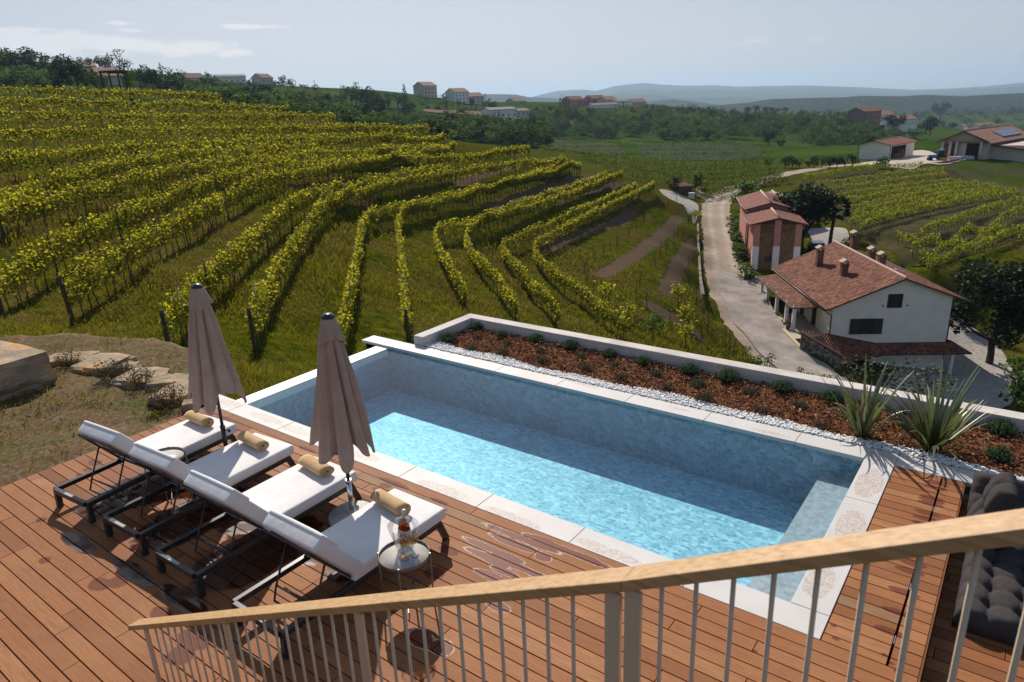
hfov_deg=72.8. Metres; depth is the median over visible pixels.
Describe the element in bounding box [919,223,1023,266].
vine row
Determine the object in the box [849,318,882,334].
window
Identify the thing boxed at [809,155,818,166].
tree
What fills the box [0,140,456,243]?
vine row
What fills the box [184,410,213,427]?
towel
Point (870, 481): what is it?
coping slab
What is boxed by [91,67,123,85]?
village house
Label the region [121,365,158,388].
lavender
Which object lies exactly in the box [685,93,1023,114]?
wooded hill
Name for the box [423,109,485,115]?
ploughed field
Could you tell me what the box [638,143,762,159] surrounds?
striped field
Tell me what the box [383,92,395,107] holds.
tree
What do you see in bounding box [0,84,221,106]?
vine row
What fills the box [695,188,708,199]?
farm track
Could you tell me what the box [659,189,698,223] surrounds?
gravel fork
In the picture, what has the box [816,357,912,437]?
flax plant
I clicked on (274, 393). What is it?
overflow edge
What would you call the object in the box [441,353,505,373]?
coping slab
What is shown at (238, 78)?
village house
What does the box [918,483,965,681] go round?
deck riser
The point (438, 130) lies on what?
tree
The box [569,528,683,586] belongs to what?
coping slab
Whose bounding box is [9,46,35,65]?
tree
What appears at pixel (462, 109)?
tree
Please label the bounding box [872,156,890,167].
shrub
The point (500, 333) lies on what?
bedding plant
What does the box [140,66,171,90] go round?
tree
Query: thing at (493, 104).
tree
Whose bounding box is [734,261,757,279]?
shrub
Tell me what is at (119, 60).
tree
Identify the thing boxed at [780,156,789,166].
tree
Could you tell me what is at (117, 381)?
edging stone
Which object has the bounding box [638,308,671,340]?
sapling
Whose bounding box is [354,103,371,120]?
tree
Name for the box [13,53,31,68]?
tree
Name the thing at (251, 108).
vine row
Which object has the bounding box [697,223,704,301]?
roadside wall
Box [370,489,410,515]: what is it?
towel
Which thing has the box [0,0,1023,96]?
sky
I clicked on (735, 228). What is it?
shrub
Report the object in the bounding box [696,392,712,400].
bedding plant
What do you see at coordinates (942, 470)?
coping slab
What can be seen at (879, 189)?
vine row
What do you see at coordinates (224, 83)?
tree
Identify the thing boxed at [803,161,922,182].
vine row
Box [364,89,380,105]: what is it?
tree
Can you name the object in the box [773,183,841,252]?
tree
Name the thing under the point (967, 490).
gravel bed
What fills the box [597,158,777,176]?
vine row
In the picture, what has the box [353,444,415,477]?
coping slab
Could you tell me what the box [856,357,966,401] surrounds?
olive tree
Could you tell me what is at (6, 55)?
tree
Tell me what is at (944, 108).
tree
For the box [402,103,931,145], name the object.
valley wood
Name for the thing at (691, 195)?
utility box
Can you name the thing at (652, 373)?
bedding plant
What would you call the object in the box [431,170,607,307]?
vine row
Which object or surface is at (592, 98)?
village house
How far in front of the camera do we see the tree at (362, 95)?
448.05 m
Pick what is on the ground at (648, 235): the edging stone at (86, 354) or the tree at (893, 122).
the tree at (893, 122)
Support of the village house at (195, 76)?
on the ground at (648, 235)
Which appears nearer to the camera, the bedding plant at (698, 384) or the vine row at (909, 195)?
the bedding plant at (698, 384)
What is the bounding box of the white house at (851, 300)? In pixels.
[757,230,973,374]
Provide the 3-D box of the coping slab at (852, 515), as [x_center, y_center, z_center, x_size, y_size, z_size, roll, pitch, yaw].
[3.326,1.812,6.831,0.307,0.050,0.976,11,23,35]
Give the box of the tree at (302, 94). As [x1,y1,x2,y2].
[295,90,309,96]
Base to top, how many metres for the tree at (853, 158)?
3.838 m
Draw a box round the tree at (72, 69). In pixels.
[61,62,87,90]
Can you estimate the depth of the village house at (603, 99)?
737.86 m
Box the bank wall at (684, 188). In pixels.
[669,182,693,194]
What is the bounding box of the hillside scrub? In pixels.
[0,66,528,139]
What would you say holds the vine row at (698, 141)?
on the striped field at (715, 154)
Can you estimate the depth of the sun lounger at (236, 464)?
7.47 m
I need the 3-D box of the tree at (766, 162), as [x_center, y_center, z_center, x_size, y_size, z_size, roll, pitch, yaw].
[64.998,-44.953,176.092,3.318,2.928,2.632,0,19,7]
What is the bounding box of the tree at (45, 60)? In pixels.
[38,55,60,75]
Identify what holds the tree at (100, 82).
on the ground at (648, 235)
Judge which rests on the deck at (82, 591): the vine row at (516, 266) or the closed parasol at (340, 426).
the closed parasol at (340, 426)
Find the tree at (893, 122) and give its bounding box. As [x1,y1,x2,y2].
[883,114,906,130]
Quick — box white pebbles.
[423,339,1023,480]
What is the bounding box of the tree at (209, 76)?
[202,74,214,81]
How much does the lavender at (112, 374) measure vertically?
0.388 m
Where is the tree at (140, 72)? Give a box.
[134,65,152,83]
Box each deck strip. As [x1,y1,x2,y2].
[821,466,940,665]
[888,477,963,677]
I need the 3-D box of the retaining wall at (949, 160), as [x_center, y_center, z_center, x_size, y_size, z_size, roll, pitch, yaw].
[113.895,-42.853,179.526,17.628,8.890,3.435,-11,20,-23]
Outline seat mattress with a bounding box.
[951,545,1023,649]
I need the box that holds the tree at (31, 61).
[19,51,43,73]
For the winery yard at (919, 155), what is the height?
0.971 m
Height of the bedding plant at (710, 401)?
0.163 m
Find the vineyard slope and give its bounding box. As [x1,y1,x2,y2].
[802,167,1023,267]
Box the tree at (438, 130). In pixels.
[435,123,448,136]
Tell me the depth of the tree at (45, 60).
297.14 m
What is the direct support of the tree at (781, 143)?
on the ground at (648, 235)
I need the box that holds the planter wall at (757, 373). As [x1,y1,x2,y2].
[414,314,1023,500]
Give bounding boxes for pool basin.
[259,349,892,636]
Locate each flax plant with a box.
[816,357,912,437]
[864,359,998,459]
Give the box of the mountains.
[534,82,1023,104]
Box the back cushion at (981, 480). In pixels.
[966,470,1023,514]
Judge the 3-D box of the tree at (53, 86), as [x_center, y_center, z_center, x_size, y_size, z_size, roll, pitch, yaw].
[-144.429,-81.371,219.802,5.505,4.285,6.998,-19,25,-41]
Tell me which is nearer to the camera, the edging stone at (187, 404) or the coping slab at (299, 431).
the coping slab at (299, 431)
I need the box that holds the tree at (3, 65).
[0,47,8,70]
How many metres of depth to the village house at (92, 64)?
424.49 m
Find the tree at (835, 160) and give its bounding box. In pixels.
[831,156,843,166]
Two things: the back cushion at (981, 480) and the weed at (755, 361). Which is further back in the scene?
the weed at (755, 361)
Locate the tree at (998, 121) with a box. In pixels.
[991,117,1001,123]
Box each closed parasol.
[188,283,246,452]
[309,312,374,525]
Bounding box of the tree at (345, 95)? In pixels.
[338,85,348,102]
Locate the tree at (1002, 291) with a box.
[948,256,1023,363]
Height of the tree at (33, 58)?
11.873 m
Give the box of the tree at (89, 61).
[85,57,92,67]
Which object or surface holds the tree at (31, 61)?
on the ground at (648, 235)
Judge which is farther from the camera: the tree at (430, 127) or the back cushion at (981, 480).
the tree at (430, 127)
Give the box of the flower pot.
[785,319,790,329]
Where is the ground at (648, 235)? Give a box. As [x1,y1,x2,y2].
[0,63,1023,412]
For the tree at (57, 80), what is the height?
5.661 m
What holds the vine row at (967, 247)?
on the vineyard slope
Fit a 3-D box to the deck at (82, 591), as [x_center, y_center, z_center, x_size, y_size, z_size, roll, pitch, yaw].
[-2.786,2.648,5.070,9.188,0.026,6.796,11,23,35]
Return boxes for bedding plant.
[438,331,457,342]
[466,344,478,350]
[471,322,483,329]
[495,330,507,336]
[495,348,509,355]
[502,340,512,344]
[528,333,542,342]
[534,347,546,352]
[534,355,550,363]
[562,338,578,349]
[575,352,586,358]
[578,363,593,371]
[602,348,616,357]
[608,361,621,366]
[613,372,631,381]
[634,355,650,365]
[648,368,663,376]
[658,381,675,391]
[679,362,698,374]
[689,378,704,386]
[690,379,705,387]
[695,391,716,403]
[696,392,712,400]
[716,368,739,382]
[741,386,757,394]
[752,404,771,414]
[771,379,793,392]
[790,399,808,407]
[811,418,834,429]
[820,390,843,402]
[983,445,1014,462]
[984,416,1018,435]
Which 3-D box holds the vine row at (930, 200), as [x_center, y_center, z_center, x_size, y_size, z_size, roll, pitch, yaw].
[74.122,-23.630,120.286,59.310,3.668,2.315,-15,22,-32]
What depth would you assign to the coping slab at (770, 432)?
8.86 m
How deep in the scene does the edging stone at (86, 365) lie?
12.17 m
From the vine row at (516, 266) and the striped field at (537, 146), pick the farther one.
the striped field at (537, 146)
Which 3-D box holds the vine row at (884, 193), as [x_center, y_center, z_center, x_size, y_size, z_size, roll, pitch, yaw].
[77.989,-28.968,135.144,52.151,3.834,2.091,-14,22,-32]
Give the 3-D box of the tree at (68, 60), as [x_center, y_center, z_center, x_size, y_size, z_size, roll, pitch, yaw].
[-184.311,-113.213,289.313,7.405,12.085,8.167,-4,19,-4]
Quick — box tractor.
[927,150,944,160]
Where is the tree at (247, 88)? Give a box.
[244,86,254,92]
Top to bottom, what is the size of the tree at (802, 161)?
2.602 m
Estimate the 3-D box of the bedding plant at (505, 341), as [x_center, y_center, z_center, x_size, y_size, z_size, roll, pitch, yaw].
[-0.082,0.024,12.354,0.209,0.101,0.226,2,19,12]
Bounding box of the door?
[811,308,816,325]
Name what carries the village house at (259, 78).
on the ground at (648, 235)
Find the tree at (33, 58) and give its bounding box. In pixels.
[29,51,48,72]
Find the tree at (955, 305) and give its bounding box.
[951,292,989,326]
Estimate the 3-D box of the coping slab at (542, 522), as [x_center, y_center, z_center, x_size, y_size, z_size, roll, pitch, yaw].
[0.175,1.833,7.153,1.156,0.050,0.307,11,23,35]
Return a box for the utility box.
[688,192,694,198]
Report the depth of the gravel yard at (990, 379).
65.42 m
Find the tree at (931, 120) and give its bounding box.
[917,116,936,134]
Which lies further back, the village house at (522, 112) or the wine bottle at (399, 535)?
the village house at (522, 112)
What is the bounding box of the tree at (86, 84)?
[75,67,100,89]
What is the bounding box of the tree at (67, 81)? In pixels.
[53,64,75,90]
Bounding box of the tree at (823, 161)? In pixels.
[819,155,830,166]
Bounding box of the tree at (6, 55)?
[0,47,16,68]
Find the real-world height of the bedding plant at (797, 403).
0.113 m
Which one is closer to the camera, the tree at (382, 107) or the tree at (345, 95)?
the tree at (382, 107)
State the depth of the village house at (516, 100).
765.11 m
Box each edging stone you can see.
[49,351,100,365]
[65,353,136,374]
[110,366,173,388]
[116,361,141,373]
[144,373,188,389]
[147,380,188,407]
[182,399,201,411]
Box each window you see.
[765,256,771,261]
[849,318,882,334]
[887,294,903,307]
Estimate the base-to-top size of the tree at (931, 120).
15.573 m
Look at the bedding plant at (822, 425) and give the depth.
8.77 m
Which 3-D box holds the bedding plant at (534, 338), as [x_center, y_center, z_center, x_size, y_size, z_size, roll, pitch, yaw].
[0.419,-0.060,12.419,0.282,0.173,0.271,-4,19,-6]
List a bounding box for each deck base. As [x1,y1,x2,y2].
[0,479,941,681]
[917,499,1004,681]
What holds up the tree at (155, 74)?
on the ground at (648, 235)
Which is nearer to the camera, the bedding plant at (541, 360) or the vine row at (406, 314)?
the bedding plant at (541, 360)
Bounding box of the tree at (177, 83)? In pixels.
[153,69,184,90]
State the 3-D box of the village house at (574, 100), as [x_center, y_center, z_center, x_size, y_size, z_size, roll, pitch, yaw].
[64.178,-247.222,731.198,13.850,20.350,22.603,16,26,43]
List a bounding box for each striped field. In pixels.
[535,140,624,158]
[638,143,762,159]
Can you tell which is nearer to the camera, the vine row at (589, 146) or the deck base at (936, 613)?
the deck base at (936, 613)
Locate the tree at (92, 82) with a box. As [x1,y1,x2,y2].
[83,71,108,89]
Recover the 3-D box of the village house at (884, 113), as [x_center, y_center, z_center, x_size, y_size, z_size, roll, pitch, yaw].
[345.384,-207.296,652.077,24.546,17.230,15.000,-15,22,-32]
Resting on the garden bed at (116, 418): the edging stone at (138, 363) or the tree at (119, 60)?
the edging stone at (138, 363)
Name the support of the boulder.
on the garden bed at (116, 418)
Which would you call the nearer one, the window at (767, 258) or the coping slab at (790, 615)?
the coping slab at (790, 615)
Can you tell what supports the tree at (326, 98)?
on the ground at (648, 235)
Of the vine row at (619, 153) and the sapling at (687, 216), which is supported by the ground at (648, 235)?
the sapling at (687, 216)
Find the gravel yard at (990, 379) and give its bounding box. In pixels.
[887,312,1016,408]
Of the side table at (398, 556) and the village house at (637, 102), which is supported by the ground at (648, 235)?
the village house at (637, 102)
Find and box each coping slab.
[203,394,244,410]
[227,404,293,429]
[276,422,318,446]
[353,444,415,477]
[362,335,403,349]
[393,342,451,360]
[399,466,492,506]
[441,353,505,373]
[476,494,584,542]
[495,365,564,387]
[556,379,633,404]
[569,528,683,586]
[624,394,711,422]
[683,580,828,639]
[703,412,801,444]
[791,565,852,619]
[795,433,898,467]
[824,496,876,537]
[846,459,893,507]
[895,455,974,486]
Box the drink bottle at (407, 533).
[401,523,412,544]
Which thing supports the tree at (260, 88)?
on the ground at (648, 235)
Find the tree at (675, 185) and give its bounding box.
[666,176,682,191]
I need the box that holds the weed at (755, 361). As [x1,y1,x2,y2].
[740,345,763,364]
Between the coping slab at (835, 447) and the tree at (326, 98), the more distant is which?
the tree at (326, 98)
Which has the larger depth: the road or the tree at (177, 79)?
the tree at (177, 79)
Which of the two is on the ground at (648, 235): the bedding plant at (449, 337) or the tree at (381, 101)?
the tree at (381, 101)
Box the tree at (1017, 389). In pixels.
[997,355,1023,411]
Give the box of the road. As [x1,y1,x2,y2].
[700,164,866,367]
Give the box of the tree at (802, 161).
[794,159,804,166]
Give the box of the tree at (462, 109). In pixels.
[456,105,468,112]
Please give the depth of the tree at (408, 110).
425.54 m
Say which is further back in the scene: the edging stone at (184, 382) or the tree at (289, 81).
the tree at (289, 81)
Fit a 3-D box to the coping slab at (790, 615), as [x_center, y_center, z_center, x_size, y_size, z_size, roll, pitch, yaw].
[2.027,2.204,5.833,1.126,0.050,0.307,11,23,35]
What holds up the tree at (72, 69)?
on the ground at (648, 235)
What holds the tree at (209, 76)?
on the ground at (648, 235)
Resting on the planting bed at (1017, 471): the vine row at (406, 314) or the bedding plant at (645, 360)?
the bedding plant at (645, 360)
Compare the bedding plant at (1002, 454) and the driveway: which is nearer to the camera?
the bedding plant at (1002, 454)
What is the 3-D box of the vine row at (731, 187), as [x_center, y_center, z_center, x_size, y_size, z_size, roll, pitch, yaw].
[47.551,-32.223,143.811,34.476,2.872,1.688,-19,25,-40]
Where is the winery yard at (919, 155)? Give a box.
[860,150,966,168]
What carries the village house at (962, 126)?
on the ground at (648, 235)
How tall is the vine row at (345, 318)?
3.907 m
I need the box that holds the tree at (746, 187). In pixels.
[729,180,761,202]
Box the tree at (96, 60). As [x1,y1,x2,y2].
[93,55,104,64]
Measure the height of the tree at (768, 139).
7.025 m
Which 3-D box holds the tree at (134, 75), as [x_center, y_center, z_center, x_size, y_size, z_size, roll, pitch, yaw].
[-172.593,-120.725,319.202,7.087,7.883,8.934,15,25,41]
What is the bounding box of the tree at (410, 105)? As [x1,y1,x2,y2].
[400,102,416,113]
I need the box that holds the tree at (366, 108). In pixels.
[358,102,375,115]
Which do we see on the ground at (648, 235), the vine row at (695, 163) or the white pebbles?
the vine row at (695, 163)
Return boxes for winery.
[936,124,1023,162]
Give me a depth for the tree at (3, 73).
238.50 m
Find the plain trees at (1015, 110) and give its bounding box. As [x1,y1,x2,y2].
[894,106,1023,129]
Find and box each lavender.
[52,348,84,367]
[89,357,126,381]
[107,360,135,374]
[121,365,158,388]
[149,381,187,406]
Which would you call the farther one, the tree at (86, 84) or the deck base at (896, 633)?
the tree at (86, 84)
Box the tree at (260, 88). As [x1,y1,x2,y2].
[252,84,266,93]
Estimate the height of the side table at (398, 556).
0.482 m
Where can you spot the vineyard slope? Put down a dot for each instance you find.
(883, 236)
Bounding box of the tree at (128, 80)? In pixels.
[115,60,136,101]
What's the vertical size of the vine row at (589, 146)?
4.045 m
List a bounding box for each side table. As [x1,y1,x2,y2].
[144,446,187,503]
[377,538,433,617]
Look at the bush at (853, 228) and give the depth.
99.51 m
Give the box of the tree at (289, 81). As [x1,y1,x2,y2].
[282,79,293,85]
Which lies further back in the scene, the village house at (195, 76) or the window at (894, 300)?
the village house at (195, 76)
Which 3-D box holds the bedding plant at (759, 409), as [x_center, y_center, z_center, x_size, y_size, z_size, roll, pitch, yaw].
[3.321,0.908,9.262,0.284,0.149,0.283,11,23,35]
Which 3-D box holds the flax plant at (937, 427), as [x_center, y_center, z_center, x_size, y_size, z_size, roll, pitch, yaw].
[4.959,0.782,8.023,1.400,1.076,1.632,-4,19,-4]
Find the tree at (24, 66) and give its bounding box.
[7,64,31,75]
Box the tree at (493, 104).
[489,101,497,106]
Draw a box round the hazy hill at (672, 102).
[646,99,714,106]
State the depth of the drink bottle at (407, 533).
5.85 m
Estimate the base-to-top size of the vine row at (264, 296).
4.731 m
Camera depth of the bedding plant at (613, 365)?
11.10 m
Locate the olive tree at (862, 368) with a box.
[835,355,940,397]
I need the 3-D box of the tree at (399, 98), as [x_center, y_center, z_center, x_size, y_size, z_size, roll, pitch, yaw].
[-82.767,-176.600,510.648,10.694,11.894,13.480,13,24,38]
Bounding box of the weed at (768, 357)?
[757,353,777,368]
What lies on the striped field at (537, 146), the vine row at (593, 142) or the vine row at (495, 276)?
the vine row at (593, 142)
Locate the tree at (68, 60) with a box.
[56,53,78,81]
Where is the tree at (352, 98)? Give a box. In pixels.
[342,86,356,105]
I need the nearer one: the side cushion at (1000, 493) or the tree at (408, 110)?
the side cushion at (1000, 493)
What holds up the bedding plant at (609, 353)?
on the planting bed at (1017, 471)
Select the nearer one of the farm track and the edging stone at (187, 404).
the edging stone at (187, 404)
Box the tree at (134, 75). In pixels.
[127,69,143,85]
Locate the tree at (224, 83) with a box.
[216,81,228,86]
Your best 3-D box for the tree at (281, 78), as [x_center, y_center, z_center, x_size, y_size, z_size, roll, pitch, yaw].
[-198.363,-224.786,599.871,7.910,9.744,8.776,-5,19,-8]
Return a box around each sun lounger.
[53,414,237,522]
[102,433,295,555]
[155,456,361,597]
[231,489,449,658]
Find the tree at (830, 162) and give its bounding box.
[826,156,837,166]
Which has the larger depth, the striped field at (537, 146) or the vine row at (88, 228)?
the striped field at (537, 146)
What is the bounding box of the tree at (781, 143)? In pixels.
[777,140,785,146]
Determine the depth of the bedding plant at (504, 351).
11.81 m
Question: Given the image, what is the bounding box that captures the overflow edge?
[237,346,388,407]
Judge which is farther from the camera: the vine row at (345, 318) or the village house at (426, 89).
the village house at (426, 89)
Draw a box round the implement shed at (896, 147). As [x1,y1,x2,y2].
[857,136,916,159]
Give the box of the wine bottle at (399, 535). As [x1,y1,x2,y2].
[397,509,405,538]
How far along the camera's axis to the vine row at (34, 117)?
83.12 m
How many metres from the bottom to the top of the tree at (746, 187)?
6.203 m
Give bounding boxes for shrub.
[725,220,739,226]
[727,214,739,220]
[727,225,738,233]
[730,230,741,240]
[730,234,743,245]
[732,242,746,251]
[732,245,749,261]
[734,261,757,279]
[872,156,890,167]
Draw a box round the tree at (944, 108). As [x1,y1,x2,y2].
[932,102,952,119]
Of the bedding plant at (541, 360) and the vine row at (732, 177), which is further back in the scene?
the vine row at (732, 177)
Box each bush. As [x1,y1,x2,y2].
[840,234,860,245]
[849,227,862,239]
[899,262,908,268]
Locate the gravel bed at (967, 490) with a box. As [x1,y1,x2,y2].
[426,344,1020,494]
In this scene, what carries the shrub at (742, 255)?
on the ground at (648, 235)
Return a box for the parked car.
[807,240,824,251]
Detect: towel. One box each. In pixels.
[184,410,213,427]
[237,431,268,451]
[298,454,333,476]
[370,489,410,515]
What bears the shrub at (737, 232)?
on the ground at (648, 235)
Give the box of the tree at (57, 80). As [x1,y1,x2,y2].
[45,74,64,88]
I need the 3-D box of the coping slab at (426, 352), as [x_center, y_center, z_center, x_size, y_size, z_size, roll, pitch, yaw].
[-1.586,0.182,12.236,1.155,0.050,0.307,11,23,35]
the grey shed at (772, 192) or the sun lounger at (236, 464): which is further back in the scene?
the grey shed at (772, 192)
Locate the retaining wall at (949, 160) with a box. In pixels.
[933,157,964,162]
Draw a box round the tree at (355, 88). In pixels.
[347,82,363,105]
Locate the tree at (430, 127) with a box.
[424,120,436,134]
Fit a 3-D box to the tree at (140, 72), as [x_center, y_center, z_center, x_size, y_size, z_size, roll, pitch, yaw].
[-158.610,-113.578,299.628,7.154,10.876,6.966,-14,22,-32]
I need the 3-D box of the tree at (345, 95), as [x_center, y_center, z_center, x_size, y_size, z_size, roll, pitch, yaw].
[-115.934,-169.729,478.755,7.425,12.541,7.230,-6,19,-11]
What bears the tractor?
on the winery yard at (919, 155)
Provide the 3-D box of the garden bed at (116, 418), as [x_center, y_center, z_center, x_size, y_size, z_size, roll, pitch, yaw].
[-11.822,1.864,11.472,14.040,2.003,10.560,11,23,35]
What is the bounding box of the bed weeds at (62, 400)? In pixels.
[0,314,188,471]
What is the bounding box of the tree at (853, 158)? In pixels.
[848,153,859,164]
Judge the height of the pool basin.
0.988 m
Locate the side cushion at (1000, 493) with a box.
[966,472,1019,516]
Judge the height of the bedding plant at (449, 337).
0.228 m
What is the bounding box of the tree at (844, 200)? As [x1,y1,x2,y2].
[822,194,852,243]
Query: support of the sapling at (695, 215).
on the ground at (648, 235)
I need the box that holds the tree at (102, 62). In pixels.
[98,57,111,67]
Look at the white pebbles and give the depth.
9.38 m
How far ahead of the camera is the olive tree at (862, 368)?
50.36 m
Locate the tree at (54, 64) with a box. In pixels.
[46,57,68,75]
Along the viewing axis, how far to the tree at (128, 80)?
115.10 m
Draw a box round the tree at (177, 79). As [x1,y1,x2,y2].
[162,76,185,87]
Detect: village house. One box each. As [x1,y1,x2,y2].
[72,60,96,66]
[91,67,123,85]
[182,73,204,79]
[214,74,245,82]
[250,73,272,84]
[412,82,436,97]
[445,88,468,103]
[469,92,483,104]
[480,106,516,118]
[505,98,526,102]
[515,108,530,119]
[562,96,583,105]
[584,95,602,104]
[585,102,617,108]
[597,96,616,102]
[608,99,630,106]
[628,98,646,106]
[847,106,882,126]
[880,110,893,124]
[885,114,918,131]
[954,123,972,129]
[968,122,996,128]
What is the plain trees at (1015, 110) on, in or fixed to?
on the ground at (648, 235)
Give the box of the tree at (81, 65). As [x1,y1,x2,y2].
[76,57,87,68]
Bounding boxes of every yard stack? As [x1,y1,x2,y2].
[937,157,947,160]
[948,156,961,159]
[959,155,974,158]
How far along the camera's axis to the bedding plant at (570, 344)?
11.93 m
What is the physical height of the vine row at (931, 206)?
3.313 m
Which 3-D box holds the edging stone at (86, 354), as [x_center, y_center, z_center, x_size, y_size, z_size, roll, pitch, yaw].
[-8.000,0.370,12.583,1.055,0.266,0.601,-2,19,1]
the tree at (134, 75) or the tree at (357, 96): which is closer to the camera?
the tree at (134, 75)
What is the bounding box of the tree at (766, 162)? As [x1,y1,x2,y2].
[763,158,773,164]
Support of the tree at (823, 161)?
on the ground at (648, 235)
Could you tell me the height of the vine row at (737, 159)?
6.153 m
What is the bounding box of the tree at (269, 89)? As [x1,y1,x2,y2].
[265,84,273,92]
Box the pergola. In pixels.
[98,70,131,101]
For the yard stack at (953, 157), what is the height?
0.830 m
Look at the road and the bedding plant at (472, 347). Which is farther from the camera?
the road
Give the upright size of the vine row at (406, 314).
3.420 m
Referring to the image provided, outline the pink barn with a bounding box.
[736,190,808,269]
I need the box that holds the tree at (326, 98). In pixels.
[324,93,331,101]
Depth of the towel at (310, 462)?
7.40 m
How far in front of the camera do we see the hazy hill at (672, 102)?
3506.48 m
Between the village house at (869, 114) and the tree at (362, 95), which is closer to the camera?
the tree at (362, 95)
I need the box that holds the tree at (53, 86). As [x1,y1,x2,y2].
[46,78,66,89]
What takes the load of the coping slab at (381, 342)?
on the pool basin
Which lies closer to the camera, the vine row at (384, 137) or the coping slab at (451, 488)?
the coping slab at (451, 488)
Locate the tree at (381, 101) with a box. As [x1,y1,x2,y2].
[374,94,385,110]
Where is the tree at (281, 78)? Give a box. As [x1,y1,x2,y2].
[278,75,286,85]
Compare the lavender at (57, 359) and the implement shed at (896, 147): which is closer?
the lavender at (57, 359)
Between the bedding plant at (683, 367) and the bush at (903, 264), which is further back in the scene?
the bush at (903, 264)
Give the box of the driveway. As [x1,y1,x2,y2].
[715,270,847,380]
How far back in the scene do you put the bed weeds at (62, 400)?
10.72 m
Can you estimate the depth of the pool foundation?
12.90 m
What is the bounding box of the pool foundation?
[366,343,374,348]
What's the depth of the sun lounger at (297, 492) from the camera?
6.75 m
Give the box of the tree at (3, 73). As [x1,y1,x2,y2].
[0,70,16,83]
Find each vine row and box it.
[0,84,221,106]
[0,94,289,117]
[0,107,335,128]
[0,122,429,149]
[0,131,445,182]
[0,139,319,220]
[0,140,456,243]
[0,143,451,317]
[57,144,529,326]
[134,87,191,98]
[157,163,451,346]
[244,154,563,359]
[336,155,569,352]
[394,159,582,342]
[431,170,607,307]
[463,170,624,319]
[500,181,637,327]
[531,180,655,340]
[539,143,623,147]
[539,144,638,159]
[539,147,629,151]
[540,141,620,143]
[541,148,634,155]
[573,148,758,164]
[581,151,762,167]
[589,156,771,171]
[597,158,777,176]
[605,162,784,181]
[613,167,790,187]
[644,141,753,144]
[690,169,775,195]
[696,172,782,199]
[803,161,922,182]
[814,166,943,188]
[823,171,947,193]
[835,177,960,196]
[840,179,978,208]
[842,182,995,212]
[846,184,1002,222]
[850,186,1018,227]
[859,189,1019,230]
[896,196,1023,245]
[909,204,1023,256]
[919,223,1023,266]
[926,224,1023,273]
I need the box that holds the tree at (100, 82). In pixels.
[94,74,108,87]
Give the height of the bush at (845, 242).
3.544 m
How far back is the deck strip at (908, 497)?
5.96 m
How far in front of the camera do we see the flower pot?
69.34 m
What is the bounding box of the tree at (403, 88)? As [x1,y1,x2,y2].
[400,84,409,106]
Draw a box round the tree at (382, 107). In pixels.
[369,103,386,116]
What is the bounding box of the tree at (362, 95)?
[358,86,374,103]
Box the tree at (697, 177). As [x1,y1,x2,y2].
[691,168,703,190]
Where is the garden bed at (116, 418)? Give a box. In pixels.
[0,333,226,487]
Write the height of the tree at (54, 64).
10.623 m
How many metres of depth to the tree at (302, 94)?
403.78 m
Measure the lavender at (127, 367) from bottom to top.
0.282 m
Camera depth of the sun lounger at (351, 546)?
6.04 m
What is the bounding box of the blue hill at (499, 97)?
[445,94,716,104]
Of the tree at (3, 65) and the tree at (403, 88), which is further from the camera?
the tree at (403, 88)
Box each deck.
[0,407,917,681]
[921,498,1023,681]
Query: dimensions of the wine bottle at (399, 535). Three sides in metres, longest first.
0.319 x 0.076 x 0.075 m
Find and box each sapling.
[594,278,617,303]
[619,297,643,329]
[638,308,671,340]
[668,281,689,306]
[673,315,697,347]
[676,299,694,325]
[682,212,697,221]
[691,209,700,217]
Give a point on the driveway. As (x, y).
(756, 320)
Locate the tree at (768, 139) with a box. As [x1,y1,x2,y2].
[763,132,773,145]
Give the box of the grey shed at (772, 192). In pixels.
[768,190,810,229]
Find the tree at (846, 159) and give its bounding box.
[836,154,850,166]
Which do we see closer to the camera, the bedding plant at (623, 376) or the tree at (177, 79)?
the bedding plant at (623, 376)
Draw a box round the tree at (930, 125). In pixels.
[924,116,942,134]
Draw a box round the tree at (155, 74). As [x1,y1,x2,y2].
[143,67,157,88]
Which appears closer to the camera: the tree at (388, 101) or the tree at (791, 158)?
the tree at (791, 158)
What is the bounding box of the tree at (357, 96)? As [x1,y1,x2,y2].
[350,86,367,104]
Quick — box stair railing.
[128,508,1023,681]
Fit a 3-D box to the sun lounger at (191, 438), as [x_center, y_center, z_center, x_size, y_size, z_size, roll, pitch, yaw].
[-4.268,1.210,8.157,0.710,0.854,1.936,9,22,30]
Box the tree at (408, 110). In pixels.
[396,105,423,118]
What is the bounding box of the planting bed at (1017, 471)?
[433,328,1023,476]
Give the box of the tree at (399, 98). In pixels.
[392,92,406,107]
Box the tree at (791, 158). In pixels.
[788,155,796,167]
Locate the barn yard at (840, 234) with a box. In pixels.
[808,227,849,251]
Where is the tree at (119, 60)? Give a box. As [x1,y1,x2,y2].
[99,49,132,70]
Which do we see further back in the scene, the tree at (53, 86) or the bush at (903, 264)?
the tree at (53, 86)
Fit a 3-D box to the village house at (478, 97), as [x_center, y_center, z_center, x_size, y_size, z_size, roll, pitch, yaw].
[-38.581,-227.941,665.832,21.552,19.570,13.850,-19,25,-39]
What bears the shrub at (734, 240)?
on the ground at (648, 235)
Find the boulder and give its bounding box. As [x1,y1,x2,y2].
[0,340,57,401]

